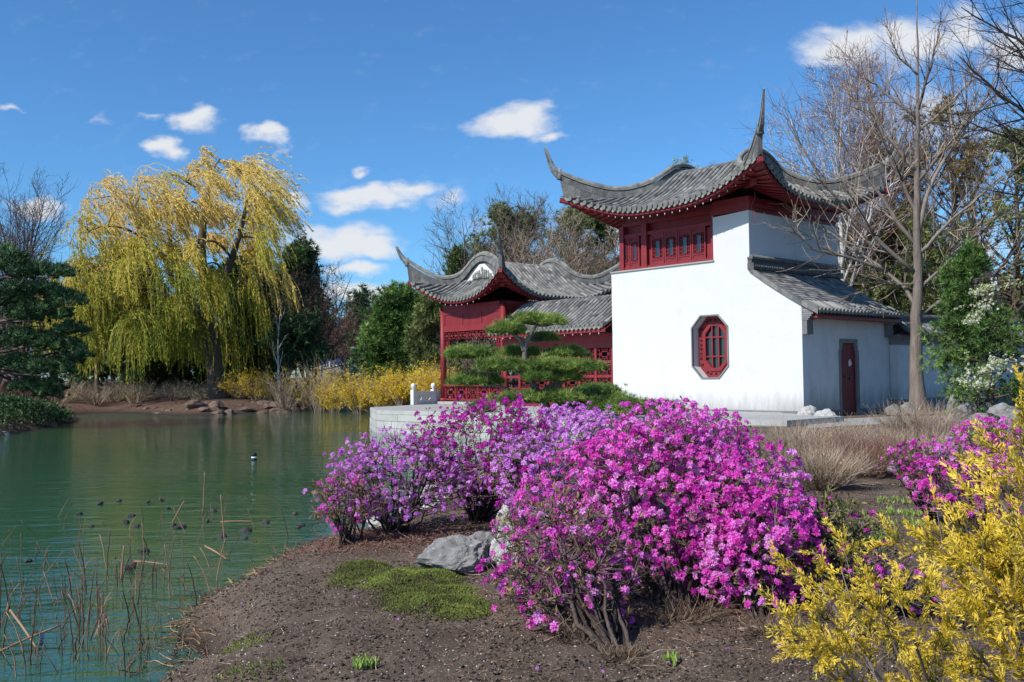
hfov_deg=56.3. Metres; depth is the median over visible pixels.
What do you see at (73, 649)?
lotus stalk
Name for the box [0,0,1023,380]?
sky
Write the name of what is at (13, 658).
lotus stalk
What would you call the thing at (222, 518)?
lotus stalk
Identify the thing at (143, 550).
lotus stalk
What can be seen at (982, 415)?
rock
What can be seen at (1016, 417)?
rock
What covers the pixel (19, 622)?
lotus stalk
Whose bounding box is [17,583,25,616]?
lotus stalk
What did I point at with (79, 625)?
lotus stalk
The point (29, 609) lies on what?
lotus stalk
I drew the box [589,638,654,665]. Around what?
dry undergrowth
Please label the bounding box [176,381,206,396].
bare bush
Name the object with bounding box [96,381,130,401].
bare bush
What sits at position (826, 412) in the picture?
rock
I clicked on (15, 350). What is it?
distant conifer
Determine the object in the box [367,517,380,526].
rock
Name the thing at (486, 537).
rock
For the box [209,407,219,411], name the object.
shore rock
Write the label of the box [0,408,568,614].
water
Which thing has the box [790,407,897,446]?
heath shrub
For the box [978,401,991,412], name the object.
rock
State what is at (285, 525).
lotus stalk
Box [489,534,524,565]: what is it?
rock
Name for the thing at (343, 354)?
leafless tree
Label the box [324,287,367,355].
leafless tree
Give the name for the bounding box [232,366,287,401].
forsythia
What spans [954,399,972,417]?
rock
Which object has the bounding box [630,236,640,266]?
window leaf
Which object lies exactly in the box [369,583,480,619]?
moss
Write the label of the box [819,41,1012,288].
leafless tree
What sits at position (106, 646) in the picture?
lotus stalk
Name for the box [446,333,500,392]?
grey shrub tree
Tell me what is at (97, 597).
lotus stalk
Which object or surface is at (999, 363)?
blossoming tree
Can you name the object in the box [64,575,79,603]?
lotus stalk
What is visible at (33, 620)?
lotus stalk
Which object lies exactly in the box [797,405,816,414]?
rock
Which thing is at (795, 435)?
heath shrub
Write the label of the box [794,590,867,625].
dry undergrowth
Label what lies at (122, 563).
lotus stalk
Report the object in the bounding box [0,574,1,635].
lotus stalk
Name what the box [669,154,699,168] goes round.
young poplar
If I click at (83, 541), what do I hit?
lotus stalk
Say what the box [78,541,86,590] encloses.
lotus stalk
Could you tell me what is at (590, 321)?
covered corridor
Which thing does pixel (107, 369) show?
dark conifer
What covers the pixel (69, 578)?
lotus stalk
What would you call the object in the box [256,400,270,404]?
shore rock
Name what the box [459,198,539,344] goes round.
olive pine
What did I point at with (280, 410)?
shore rock
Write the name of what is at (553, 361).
cloud pruned pine
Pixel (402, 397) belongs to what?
forsythia
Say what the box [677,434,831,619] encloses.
rhododendron
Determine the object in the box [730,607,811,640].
dry undergrowth
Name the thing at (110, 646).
lotus stalk
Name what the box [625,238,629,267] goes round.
window leaf
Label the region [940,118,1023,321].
larch tree
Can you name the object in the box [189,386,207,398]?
bare bush
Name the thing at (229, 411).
shore rock
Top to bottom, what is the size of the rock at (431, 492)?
0.308 m
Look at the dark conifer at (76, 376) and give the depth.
73.49 m
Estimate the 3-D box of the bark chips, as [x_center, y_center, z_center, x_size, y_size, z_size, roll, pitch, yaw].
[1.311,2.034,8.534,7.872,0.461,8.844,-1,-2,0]
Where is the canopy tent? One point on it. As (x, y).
(336, 361)
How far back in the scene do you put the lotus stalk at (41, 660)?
6.53 m
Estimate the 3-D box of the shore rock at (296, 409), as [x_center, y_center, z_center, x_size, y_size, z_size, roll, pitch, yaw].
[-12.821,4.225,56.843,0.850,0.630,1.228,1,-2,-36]
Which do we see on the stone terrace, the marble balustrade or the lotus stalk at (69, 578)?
the marble balustrade
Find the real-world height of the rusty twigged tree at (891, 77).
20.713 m
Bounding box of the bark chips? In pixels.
[163,483,1023,681]
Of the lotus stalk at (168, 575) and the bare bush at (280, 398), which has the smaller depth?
the lotus stalk at (168, 575)
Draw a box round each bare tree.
[729,0,1023,415]
[902,0,1023,243]
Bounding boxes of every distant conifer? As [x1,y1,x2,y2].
[0,317,37,384]
[16,279,64,379]
[292,303,348,378]
[337,282,375,373]
[984,268,1023,319]
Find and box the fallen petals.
[241,574,937,672]
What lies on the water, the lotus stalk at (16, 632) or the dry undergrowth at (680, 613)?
the lotus stalk at (16, 632)
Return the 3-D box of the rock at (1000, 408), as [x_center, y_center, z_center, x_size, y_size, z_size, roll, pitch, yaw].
[11.080,1.643,21.444,0.774,0.526,0.624,-1,-2,0]
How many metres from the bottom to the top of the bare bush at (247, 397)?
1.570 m
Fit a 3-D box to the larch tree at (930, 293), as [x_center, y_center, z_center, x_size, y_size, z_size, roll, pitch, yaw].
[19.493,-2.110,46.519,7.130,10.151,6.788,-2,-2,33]
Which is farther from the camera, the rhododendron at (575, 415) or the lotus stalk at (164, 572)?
the rhododendron at (575, 415)
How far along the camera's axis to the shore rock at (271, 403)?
56.42 m
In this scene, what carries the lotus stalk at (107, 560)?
on the water
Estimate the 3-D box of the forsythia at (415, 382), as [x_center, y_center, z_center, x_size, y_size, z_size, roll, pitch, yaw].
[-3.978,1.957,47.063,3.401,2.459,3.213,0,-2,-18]
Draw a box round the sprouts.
[351,494,924,669]
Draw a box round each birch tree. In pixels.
[270,296,288,400]
[722,37,974,288]
[801,43,968,297]
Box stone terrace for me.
[370,404,843,441]
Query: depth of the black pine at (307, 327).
59.47 m
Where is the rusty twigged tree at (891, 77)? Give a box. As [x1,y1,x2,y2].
[821,43,957,299]
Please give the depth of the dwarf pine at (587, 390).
25.95 m
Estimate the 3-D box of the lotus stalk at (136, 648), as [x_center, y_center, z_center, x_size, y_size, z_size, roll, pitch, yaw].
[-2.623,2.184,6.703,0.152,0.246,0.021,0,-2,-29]
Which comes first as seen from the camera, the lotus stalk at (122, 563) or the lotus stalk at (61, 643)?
the lotus stalk at (61, 643)
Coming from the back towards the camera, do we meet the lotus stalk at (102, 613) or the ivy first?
the ivy
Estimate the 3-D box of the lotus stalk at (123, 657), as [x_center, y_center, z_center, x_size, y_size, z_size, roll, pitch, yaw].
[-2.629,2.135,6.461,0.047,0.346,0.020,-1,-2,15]
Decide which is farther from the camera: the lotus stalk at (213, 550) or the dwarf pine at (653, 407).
the dwarf pine at (653, 407)
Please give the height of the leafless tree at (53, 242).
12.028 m
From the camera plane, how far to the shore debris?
7.35 m
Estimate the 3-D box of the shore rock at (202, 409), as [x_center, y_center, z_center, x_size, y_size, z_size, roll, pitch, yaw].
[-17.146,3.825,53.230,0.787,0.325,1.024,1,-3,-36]
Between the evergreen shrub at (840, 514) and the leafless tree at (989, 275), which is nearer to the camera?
the evergreen shrub at (840, 514)
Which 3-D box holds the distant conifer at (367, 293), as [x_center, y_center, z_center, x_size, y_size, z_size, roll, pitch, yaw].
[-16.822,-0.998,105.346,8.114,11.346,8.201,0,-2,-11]
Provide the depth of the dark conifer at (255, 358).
67.87 m
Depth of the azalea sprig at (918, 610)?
6.03 m
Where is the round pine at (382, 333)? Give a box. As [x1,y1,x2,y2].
[346,278,438,403]
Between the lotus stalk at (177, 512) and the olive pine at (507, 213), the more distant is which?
the olive pine at (507, 213)
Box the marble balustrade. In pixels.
[410,383,452,404]
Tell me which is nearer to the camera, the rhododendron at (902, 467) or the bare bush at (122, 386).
the rhododendron at (902, 467)
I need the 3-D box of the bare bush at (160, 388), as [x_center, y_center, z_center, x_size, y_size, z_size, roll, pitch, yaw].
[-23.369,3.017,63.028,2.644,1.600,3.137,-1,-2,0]
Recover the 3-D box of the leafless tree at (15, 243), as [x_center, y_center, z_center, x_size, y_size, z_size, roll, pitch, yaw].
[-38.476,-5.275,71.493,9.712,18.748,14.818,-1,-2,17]
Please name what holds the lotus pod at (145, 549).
on the water
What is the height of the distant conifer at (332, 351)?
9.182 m
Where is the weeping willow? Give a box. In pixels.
[20,145,314,398]
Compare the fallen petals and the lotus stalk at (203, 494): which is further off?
the lotus stalk at (203, 494)
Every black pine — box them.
[252,298,334,400]
[253,233,333,392]
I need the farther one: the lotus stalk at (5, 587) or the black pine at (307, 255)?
the black pine at (307, 255)
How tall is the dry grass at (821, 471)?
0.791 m
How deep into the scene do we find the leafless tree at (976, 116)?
61.80 m
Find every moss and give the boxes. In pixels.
[212,627,276,654]
[213,657,290,681]
[326,559,393,588]
[360,566,468,603]
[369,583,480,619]
[427,595,497,622]
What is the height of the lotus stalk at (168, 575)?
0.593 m
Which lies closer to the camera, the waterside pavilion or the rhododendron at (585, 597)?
the rhododendron at (585, 597)
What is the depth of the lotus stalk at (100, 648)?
6.83 m
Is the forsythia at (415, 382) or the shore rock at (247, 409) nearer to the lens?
the forsythia at (415, 382)
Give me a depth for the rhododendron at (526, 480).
7.44 m
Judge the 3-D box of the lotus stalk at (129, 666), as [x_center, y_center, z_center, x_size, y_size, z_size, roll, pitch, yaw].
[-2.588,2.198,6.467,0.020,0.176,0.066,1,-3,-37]
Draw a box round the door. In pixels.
[841,343,855,414]
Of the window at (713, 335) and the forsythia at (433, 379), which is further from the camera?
the forsythia at (433, 379)
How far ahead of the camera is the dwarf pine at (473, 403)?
26.77 m
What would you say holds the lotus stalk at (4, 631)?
in the water
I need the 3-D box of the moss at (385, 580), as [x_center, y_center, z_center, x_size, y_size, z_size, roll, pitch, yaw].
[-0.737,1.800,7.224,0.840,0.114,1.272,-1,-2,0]
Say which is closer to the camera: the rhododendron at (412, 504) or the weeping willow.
the rhododendron at (412, 504)
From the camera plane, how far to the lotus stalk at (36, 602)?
8.19 m
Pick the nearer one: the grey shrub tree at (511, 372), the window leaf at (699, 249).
the window leaf at (699, 249)
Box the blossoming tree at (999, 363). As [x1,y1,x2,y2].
[949,272,1023,391]
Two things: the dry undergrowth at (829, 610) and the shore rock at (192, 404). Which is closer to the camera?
the dry undergrowth at (829, 610)
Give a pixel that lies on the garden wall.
(899, 344)
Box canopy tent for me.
[329,358,348,371]
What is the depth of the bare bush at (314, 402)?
55.72 m
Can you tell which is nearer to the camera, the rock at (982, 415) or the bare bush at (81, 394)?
the rock at (982, 415)
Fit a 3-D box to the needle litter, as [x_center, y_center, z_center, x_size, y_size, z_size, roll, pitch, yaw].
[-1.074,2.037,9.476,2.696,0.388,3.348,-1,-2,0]
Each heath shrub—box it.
[747,415,852,462]
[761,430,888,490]
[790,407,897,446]
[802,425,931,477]
[849,397,978,437]
[877,413,980,465]
[912,406,1015,455]
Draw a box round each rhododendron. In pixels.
[302,422,488,534]
[307,469,393,547]
[400,392,571,520]
[475,470,658,655]
[480,431,577,528]
[492,401,639,514]
[508,443,642,574]
[546,396,770,612]
[635,405,760,519]
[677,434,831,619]
[876,435,965,517]
[892,435,1023,553]
[948,414,1022,489]
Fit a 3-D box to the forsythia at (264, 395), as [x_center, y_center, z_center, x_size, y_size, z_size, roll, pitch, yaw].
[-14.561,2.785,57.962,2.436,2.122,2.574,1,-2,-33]
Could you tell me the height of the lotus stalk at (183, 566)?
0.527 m
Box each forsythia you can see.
[211,357,264,398]
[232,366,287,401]
[251,369,294,400]
[307,364,365,411]
[327,366,377,412]
[347,357,398,406]
[372,362,416,405]
[400,357,464,399]
[407,359,459,398]
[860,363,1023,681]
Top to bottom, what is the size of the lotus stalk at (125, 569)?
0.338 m
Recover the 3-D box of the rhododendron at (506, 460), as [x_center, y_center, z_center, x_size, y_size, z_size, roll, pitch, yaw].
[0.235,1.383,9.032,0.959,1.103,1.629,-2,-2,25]
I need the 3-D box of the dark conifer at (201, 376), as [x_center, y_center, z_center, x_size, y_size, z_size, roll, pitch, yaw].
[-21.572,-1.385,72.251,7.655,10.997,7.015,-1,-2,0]
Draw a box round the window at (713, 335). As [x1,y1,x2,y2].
[691,314,728,378]
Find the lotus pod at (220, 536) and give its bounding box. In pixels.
[216,532,226,539]
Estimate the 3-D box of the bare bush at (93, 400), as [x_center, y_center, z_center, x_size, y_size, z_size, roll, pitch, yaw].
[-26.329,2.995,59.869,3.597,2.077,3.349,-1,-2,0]
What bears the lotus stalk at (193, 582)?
in the water
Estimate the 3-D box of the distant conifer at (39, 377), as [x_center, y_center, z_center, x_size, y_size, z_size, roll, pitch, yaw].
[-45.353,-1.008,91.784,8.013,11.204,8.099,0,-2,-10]
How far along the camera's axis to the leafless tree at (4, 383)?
74.44 m
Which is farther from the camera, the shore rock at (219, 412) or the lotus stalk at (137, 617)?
the shore rock at (219, 412)
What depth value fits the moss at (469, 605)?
6.24 m
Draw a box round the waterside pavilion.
[395,227,619,404]
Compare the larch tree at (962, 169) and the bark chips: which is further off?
the larch tree at (962, 169)
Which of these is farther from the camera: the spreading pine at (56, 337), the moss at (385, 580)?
the spreading pine at (56, 337)
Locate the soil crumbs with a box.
[157,483,1023,681]
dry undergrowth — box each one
[540,613,610,646]
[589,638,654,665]
[633,586,737,629]
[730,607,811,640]
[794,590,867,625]
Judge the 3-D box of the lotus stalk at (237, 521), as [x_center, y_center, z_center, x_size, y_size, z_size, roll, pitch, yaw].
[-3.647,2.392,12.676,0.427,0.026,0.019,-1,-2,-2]
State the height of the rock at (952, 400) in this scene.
0.740 m
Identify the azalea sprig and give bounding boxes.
[838,544,905,608]
[871,555,949,616]
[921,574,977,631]
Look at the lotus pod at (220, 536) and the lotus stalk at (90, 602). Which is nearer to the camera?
the lotus stalk at (90, 602)
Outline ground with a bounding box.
[0,375,1023,681]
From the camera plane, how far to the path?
24.84 m
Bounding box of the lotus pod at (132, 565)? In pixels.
[124,564,137,571]
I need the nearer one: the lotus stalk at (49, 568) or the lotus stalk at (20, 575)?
the lotus stalk at (20, 575)
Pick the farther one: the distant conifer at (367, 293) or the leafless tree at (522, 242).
the distant conifer at (367, 293)
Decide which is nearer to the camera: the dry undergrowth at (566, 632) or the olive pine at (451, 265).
the dry undergrowth at (566, 632)
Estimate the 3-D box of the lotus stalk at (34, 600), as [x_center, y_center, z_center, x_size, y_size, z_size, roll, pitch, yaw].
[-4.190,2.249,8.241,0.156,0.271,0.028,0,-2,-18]
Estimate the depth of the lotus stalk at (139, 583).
8.55 m
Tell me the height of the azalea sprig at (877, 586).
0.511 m
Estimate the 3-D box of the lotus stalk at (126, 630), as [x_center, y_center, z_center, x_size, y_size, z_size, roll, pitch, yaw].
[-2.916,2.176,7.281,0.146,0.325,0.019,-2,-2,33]
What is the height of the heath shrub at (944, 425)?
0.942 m
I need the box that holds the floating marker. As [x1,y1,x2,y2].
[251,452,256,460]
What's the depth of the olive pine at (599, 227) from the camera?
65.35 m
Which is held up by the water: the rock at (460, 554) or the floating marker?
the floating marker
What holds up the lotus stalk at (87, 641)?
in the water
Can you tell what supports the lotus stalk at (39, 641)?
in the water
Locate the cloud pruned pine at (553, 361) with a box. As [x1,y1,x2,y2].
[440,309,610,419]
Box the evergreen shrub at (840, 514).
[772,486,898,614]
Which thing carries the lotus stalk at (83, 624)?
in the water
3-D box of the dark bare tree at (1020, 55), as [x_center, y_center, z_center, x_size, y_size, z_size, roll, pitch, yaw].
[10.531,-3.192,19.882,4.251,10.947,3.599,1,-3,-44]
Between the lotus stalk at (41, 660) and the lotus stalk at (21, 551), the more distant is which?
the lotus stalk at (21, 551)
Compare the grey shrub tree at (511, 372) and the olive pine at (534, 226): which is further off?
the olive pine at (534, 226)
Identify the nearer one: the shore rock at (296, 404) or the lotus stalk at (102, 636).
the lotus stalk at (102, 636)
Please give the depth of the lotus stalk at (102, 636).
7.08 m
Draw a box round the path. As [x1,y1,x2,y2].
[808,416,964,428]
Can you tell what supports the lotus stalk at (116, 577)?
in the water
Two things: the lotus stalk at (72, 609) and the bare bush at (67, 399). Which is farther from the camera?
the bare bush at (67, 399)
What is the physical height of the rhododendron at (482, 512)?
1.448 m
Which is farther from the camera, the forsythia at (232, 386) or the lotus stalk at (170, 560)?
the forsythia at (232, 386)
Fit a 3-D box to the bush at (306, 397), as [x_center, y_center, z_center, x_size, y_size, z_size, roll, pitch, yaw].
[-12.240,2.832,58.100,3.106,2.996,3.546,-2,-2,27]
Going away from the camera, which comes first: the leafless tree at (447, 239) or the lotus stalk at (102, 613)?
the lotus stalk at (102, 613)
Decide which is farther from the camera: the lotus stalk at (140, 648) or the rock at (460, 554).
the rock at (460, 554)
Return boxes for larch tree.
[835,204,897,308]
[839,103,968,310]
[847,192,987,315]
[870,92,1023,311]
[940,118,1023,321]
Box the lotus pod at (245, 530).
[240,527,251,533]
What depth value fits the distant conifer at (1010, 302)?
68.22 m
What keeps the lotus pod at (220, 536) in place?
on the water
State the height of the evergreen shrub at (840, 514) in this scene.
0.842 m
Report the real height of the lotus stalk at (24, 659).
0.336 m
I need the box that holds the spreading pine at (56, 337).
[0,240,96,400]
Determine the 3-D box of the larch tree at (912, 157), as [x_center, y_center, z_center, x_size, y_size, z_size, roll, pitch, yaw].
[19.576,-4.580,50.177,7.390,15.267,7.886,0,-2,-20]
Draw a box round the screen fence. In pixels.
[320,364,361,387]
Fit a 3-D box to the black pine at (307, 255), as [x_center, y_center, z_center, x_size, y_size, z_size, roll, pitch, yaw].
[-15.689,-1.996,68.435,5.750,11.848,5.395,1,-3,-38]
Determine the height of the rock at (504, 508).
0.386 m
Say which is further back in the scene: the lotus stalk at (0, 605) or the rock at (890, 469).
the rock at (890, 469)
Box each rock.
[184,399,204,409]
[198,407,209,411]
[208,401,223,407]
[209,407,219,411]
[210,410,223,414]
[224,409,234,414]
[237,406,252,411]
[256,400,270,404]
[268,401,278,407]
[269,408,291,411]
[284,398,298,407]
[291,407,302,410]
[301,407,311,410]
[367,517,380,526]
[394,496,439,511]
[416,534,490,573]
[422,485,454,500]
[469,531,494,567]
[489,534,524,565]
[495,504,522,531]
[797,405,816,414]
[814,409,836,415]
[885,404,901,415]
[887,466,898,471]
[900,402,916,415]
[947,395,964,418]
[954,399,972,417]
[968,395,986,413]
[968,412,989,424]
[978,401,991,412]
[987,403,1021,421]
[1005,413,1022,430]
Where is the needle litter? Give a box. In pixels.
[247,518,528,576]
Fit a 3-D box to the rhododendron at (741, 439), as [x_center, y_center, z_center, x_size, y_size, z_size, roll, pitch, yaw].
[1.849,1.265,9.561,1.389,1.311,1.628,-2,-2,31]
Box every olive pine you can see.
[436,244,478,344]
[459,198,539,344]
[495,203,558,336]
[538,204,616,274]
[586,218,618,271]
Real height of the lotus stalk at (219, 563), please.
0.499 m
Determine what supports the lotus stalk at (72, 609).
on the water
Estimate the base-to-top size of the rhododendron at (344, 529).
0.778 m
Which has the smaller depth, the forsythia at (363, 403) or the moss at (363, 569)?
the moss at (363, 569)
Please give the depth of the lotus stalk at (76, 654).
6.78 m
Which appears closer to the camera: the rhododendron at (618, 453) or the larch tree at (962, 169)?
the rhododendron at (618, 453)
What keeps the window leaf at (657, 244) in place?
in the tower house
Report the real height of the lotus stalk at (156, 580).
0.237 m
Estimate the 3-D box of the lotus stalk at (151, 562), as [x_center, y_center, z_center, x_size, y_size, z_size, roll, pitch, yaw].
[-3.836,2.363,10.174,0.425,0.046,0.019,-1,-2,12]
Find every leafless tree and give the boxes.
[0,162,64,392]
[0,166,81,391]
[0,231,100,376]
[47,235,150,393]
[242,259,385,396]
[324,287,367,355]
[324,315,365,368]
[412,186,523,392]
[437,183,557,387]
[468,221,594,337]
[481,190,591,266]
[530,204,618,300]
[537,225,618,277]
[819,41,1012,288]
[876,82,1023,320]
[881,11,1023,284]
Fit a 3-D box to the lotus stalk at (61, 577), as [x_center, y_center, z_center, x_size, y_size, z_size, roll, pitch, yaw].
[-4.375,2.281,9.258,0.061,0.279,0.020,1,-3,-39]
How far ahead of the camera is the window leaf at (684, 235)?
30.69 m
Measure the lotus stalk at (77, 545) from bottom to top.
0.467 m
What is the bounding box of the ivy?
[0,391,73,430]
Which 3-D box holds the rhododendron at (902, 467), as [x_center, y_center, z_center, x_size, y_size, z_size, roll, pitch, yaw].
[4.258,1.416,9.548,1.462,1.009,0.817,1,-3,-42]
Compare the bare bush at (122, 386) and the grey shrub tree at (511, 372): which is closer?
the grey shrub tree at (511, 372)
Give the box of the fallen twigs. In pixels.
[189,512,1004,681]
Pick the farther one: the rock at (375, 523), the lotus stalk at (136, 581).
the rock at (375, 523)
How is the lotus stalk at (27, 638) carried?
on the water
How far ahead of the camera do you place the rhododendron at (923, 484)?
8.41 m
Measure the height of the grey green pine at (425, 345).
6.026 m
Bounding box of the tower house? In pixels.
[544,89,904,415]
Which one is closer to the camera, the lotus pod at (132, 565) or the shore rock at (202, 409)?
the lotus pod at (132, 565)
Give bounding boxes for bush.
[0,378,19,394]
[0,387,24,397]
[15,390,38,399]
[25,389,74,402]
[48,376,93,402]
[64,382,95,400]
[67,375,121,404]
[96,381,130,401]
[101,372,143,399]
[113,378,158,403]
[128,384,167,400]
[135,376,176,397]
[148,380,188,400]
[154,376,206,398]
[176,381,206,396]
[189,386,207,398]
[223,377,256,398]
[261,359,307,409]
[283,364,337,408]
[287,352,345,411]
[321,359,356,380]
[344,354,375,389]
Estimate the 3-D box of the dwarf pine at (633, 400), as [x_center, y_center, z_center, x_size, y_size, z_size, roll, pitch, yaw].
[2.948,1.635,23.422,1.620,0.811,1.112,0,-2,-18]
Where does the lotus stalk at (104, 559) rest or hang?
in the water
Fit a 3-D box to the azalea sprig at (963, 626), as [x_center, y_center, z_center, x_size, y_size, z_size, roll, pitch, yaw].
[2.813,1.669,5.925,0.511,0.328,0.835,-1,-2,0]
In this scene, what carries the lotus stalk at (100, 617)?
on the water
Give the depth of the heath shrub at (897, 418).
19.32 m
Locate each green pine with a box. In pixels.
[401,294,474,387]
[915,236,1023,417]
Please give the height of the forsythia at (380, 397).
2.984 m
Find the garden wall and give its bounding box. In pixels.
[889,313,1023,410]
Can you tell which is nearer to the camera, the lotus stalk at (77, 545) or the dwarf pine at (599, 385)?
the lotus stalk at (77, 545)
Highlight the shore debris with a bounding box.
[114,528,356,680]
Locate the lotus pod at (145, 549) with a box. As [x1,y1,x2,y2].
[138,547,149,553]
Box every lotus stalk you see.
[0,564,9,615]
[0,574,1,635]
[0,625,59,651]
[2,604,9,658]
[3,634,17,681]
[6,612,24,657]
[9,609,35,646]
[16,557,21,592]
[16,586,35,616]
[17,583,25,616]
[18,596,30,626]
[19,588,36,618]
[19,634,26,681]
[20,534,21,567]
[29,630,33,670]
[33,605,34,637]
[36,551,62,585]
[36,621,43,661]
[39,649,57,678]
[57,562,63,590]
[58,632,69,652]
[59,620,62,660]
[63,558,71,601]
[63,591,78,628]
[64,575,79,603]
[66,606,72,648]
[73,637,89,665]
[74,639,77,665]
[76,525,80,567]
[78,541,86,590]
[78,595,80,655]
[81,596,84,651]
[83,517,85,559]
[86,606,89,669]
[88,571,94,631]
[90,608,106,642]
[95,572,98,627]
[97,586,101,641]
[97,592,110,640]
[100,536,108,585]
[100,593,109,636]
[100,635,119,664]
[101,587,103,654]
[102,614,103,655]
[103,614,106,671]
[106,530,110,586]
[107,631,117,660]
[116,563,117,589]
[119,631,125,681]
[120,546,124,579]
[122,553,131,585]
[122,589,130,630]
[123,606,135,646]
[126,634,148,668]
[128,652,130,679]
[129,578,140,608]
[131,595,142,651]
[131,646,141,675]
[133,560,169,565]
[135,562,137,599]
[137,548,147,611]
[138,600,141,659]
[139,633,150,665]
[141,522,143,577]
[142,568,156,591]
[163,545,167,596]
[164,544,170,604]
[168,536,174,590]
[170,501,184,525]
[181,540,183,595]
[185,559,196,604]
[193,556,210,594]
[202,472,204,514]
[204,545,226,558]
[216,538,225,586]
[220,495,225,542]
[221,520,252,522]
[279,505,287,542]
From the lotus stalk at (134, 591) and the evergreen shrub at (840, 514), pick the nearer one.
the evergreen shrub at (840, 514)
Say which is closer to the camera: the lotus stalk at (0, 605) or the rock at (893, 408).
the lotus stalk at (0, 605)
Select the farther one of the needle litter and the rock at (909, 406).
the rock at (909, 406)
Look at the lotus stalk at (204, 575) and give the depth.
9.01 m
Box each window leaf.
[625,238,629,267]
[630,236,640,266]
[651,232,664,264]
[664,230,677,262]
[678,228,691,261]
[691,226,706,259]
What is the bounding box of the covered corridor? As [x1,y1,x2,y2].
[488,294,612,405]
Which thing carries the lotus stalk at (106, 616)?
in the water
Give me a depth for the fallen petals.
5.34 m
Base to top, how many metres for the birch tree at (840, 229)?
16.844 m
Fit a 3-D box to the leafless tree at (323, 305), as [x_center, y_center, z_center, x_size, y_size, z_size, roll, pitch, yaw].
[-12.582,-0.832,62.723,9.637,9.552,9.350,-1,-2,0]
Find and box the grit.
[178,486,1011,681]
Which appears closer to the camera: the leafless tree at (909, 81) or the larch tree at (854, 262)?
the larch tree at (854, 262)
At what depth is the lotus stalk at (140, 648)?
6.77 m
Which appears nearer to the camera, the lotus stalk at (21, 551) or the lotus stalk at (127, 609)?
the lotus stalk at (127, 609)
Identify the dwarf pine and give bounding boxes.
[465,398,497,421]
[572,381,621,392]
[573,384,593,394]
[576,384,632,418]
[603,394,648,416]
[640,397,687,416]
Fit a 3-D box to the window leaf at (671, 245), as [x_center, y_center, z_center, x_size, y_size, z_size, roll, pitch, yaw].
[5.189,-3.061,31.115,0.065,1.024,0.533,1,-3,-42]
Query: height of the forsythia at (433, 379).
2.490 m
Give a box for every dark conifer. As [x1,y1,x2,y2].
[44,279,117,390]
[67,268,146,392]
[102,267,194,392]
[153,294,206,390]
[185,257,249,388]
[222,241,293,391]
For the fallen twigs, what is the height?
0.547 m
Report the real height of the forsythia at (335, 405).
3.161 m
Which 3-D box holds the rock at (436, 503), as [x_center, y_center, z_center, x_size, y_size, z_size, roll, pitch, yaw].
[-1.182,2.127,12.292,0.710,0.302,0.488,-1,-2,0]
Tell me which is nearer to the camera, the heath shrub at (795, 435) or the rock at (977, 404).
the heath shrub at (795, 435)
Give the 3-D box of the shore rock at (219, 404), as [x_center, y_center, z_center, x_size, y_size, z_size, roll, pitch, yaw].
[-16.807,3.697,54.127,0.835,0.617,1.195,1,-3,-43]
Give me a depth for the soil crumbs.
5.69 m
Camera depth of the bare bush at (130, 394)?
59.87 m
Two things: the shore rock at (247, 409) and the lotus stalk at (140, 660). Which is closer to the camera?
the lotus stalk at (140, 660)
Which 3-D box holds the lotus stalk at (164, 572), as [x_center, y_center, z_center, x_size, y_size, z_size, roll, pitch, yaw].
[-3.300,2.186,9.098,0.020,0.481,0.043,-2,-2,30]
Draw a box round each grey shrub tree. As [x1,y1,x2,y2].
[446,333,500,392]
[471,338,513,393]
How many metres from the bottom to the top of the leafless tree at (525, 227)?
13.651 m
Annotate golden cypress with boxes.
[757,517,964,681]
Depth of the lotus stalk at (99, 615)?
7.55 m
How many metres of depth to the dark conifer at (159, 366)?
68.49 m
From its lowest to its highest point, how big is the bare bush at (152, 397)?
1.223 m

